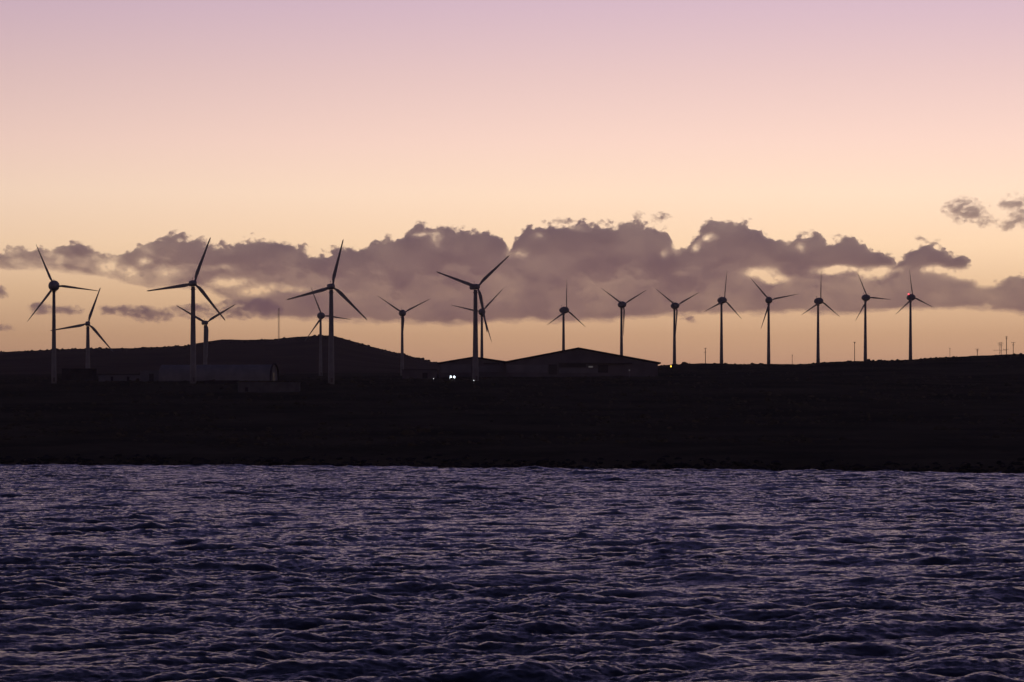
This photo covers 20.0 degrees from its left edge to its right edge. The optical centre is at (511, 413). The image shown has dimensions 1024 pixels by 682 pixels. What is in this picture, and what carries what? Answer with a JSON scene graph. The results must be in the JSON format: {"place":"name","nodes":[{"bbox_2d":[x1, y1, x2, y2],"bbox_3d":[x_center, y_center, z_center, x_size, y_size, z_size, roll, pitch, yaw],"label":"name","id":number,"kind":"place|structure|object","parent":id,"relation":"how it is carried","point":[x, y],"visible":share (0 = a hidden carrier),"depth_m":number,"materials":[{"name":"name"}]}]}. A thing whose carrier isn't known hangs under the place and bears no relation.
{"place":"outdoors","nodes":[
{"label":"outdoors","id":0,"kind":"place"},
{"bbox_2d":[0,335,438,374],"bbox_3d":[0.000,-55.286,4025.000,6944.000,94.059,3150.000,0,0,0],"label":"hill","id":1,"kind":"structure","parent":0,"point":[297,355],"depth_m":3092.37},
{"bbox_2d":[278,308,279,340],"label":"lattice mast","id":2,"kind":"object","parent":1,"relation":"on","point":[278,324],"visible":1,"depth_m":3438.74,"materials":[{"name":"metal"}]},
{"bbox_2d":[0,463,1023,681],"bbox_3d":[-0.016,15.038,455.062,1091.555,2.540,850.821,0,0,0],"label":"water","id":3,"kind":"structure","parent":0,"point":[200,572],"depth_m":268.02,"materials":[{"name":"blue liquid"}]},
{"bbox_2d":[0,354,1023,472],"bbox_3d":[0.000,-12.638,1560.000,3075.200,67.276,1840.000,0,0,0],"label":"terrain","id":4,"kind":"structure","parent":0,"point":[911,441],"depth_m":1080.13,"materials":[{"name":"soil"}]},
{"bbox_2d":[29,245,96,382],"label":"wind turbine","id":5,"kind":"object","parent":4,"relation":"on","point":[53,285],"visible":1,"depth_m":1422.47,"materials":[{"name":"paint"}]},
{"bbox_2d":[61,368,96,380],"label":"dark shed","id":6,"kind":"structure","parent":4,"relation":"on","point":[87,374],"depth_m":1560.00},
{"bbox_2d":[50,289,112,367],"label":"wind turbine","id":7,"kind":"object","parent":4,"relation":"on","point":[87,324],"visible":0.94,"depth_m":1797.90,"materials":[{"name":"paint"}]},
{"bbox_2d":[98,374,139,380],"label":"building","id":8,"kind":"structure","parent":4,"relation":"on","point":[117,377],"depth_m":1520.00,"materials":[{"name":"metal"}]},
{"bbox_2d":[140,371,158,381],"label":"building","id":9,"kind":"structure","parent":4,"relation":"on","point":[145,376],"depth_m":1500.00,"materials":[{"name":"metal"}]},
{"bbox_2d":[149,374,153,380],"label":"door","id":10,"kind":"structure","parent":9,"relation":"in","point":[151,376],"depth_m":1499.96,"materials":[{"name":"black"}]},
{"bbox_2d":[147,237,224,383],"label":"wind turbine","id":11,"kind":"object","parent":4,"relation":"on","point":[192,283],"visible":1,"depth_m":1400.89,"materials":[{"name":"paint"}]},
{"bbox_2d":[176,305,233,364],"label":"wind turbine","id":12,"kind":"object","parent":4,"relation":"on","point":[205,342],"visible":0.91,"depth_m":1943.99,"materials":[{"name":"paint"}]},
{"bbox_2d":[158,363,279,381],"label":"barrel hall","id":13,"kind":"structure","parent":4,"relation":"on","point":[241,372],"depth_m":1473.25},
{"bbox_2d":[204,380,238,383],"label":"dark shed","id":14,"kind":"structure","parent":4,"relation":"on","point":[222,381],"depth_m":1400.00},
{"bbox_2d":[237,382,300,392],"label":"building","id":15,"kind":"structure","parent":4,"relation":"on","point":[261,387],"depth_m":1330.00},
{"bbox_2d":[287,239,366,383],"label":"wind turbine","id":16,"kind":"object","parent":4,"relation":"on","point":[330,287],"visible":1,"depth_m":1410.01,"materials":[{"name":"paint"}]},
{"bbox_2d":[306,288,350,375],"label":"wind turbine","id":17,"kind":"object","parent":4,"relation":"on","point":[321,315],"visible":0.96,"depth_m":2000.38,"materials":[{"name":"paint"}]},
{"bbox_2d":[378,296,428,375],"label":"wind turbine","id":18,"kind":"object","parent":4,"relation":"on","point":[402,313],"visible":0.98,"depth_m":2020.30,"materials":[{"name":"paint"}]},
{"bbox_2d":[402,369,436,378],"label":"building","id":19,"kind":"structure","parent":4,"relation":"on","point":[421,373],"depth_m":1700.00,"materials":[{"name":"grey metal"}]},
{"bbox_2d":[422,373,427,377],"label":"door","id":20,"kind":"structure","parent":19,"relation":"in","point":[424,375],"depth_m":1700.09,"materials":[{"name":"black"}]},
{"bbox_2d":[437,357,505,376],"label":"factory hall","id":21,"kind":"structure","parent":4,"relation":"on","point":[463,367],"depth_m":1790.00,"materials":[{"name":"grey metal"}]},
{"bbox_2d":[436,256,508,380],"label":"wind turbine","id":22,"kind":"object","parent":4,"relation":"on","point":[475,374],"visible":0.99,"depth_m":1457.77,"materials":[{"name":"paint"}]},
{"bbox_2d":[452,288,503,357],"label":"wind turbine","id":23,"kind":"object","parent":4,"relation":"on","point":[481,340],"visible":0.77,"depth_m":2004.28,"materials":[{"name":"paint"}]},
{"bbox_2d":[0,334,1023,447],"bbox_3d":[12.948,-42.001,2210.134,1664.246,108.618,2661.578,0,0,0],"label":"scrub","id":24,"kind":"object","parent":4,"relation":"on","point":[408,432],"visible":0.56,"depth_m":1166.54,"materials":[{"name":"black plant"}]},
{"bbox_2d":[0,453,1023,473],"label":"rocks","id":25,"kind":"object","parent":4,"relation":"on","point":[743,463],"visible":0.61,"depth_m":794.69,"materials":[{"name":"black stone"}]},
{"bbox_2d":[547,287,582,349],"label":"wind turbine","id":26,"kind":"object","parent":4,"relation":"on","point":[563,311],"visible":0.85,"depth_m":2000.51,"materials":[{"name":"paint"}]},
{"bbox_2d":[504,347,660,376],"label":"factory hall","id":27,"kind":"structure","parent":4,"relation":"on","point":[578,362],"depth_m":1750.00,"materials":[{"name":"grey metal"}]},
{"bbox_2d":[549,364,556,374],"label":"roller door","id":28,"kind":"structure","parent":27,"relation":"in","point":[552,367],"depth_m":1749.78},
{"bbox_2d":[598,365,607,372],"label":"roller door","id":29,"kind":"structure","parent":27,"relation":"in","point":[601,368],"depth_m":1749.78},
{"bbox_2d":[603,289,645,354],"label":"wind turbine","id":30,"kind":"object","parent":4,"relation":"on","point":[621,304],"visible":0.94,"depth_m":2040.92,"materials":[{"name":"paint"}]},
{"bbox_2d":[655,288,697,364],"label":"wind turbine","id":31,"kind":"object","parent":4,"relation":"on","point":[674,305],"visible":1,"depth_m":2053.05,"materials":[{"name":"paint"}]},
{"bbox_2d":[704,274,740,363],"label":"wind turbine","id":32,"kind":"object","parent":4,"relation":"on","point":[721,300],"visible":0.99,"depth_m":2053.09,"materials":[{"name":"paint"}]},
{"bbox_2d":[752,280,796,363],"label":"wind turbine","id":33,"kind":"object","parent":4,"relation":"on","point":[768,300],"visible":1,"depth_m":2052.99,"materials":[{"name":"paint"}]},
{"bbox_2d":[803,287,839,362],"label":"wind turbine","id":34,"kind":"object","parent":4,"relation":"on","point":[817,301],"visible":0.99,"depth_m":2053.08,"materials":[{"name":"paint"}]},
{"bbox_2d":[855,272,890,360],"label":"wind turbine","id":35,"kind":"object","parent":4,"relation":"on","point":[865,297],"visible":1,"depth_m":2053.07,"materials":[{"name":"paint"}]},
{"bbox_2d":[895,269,933,359],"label":"wind turbine","id":36,"kind":"object","parent":4,"relation":"on","point":[910,297],"visible":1,"depth_m":2053.08,"materials":[{"name":"paint"}]},
{"bbox_2d":[0,0,1023,365],"label":"sky","id":37,"kind":"structure","parent":0,"point":[625,149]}
]}

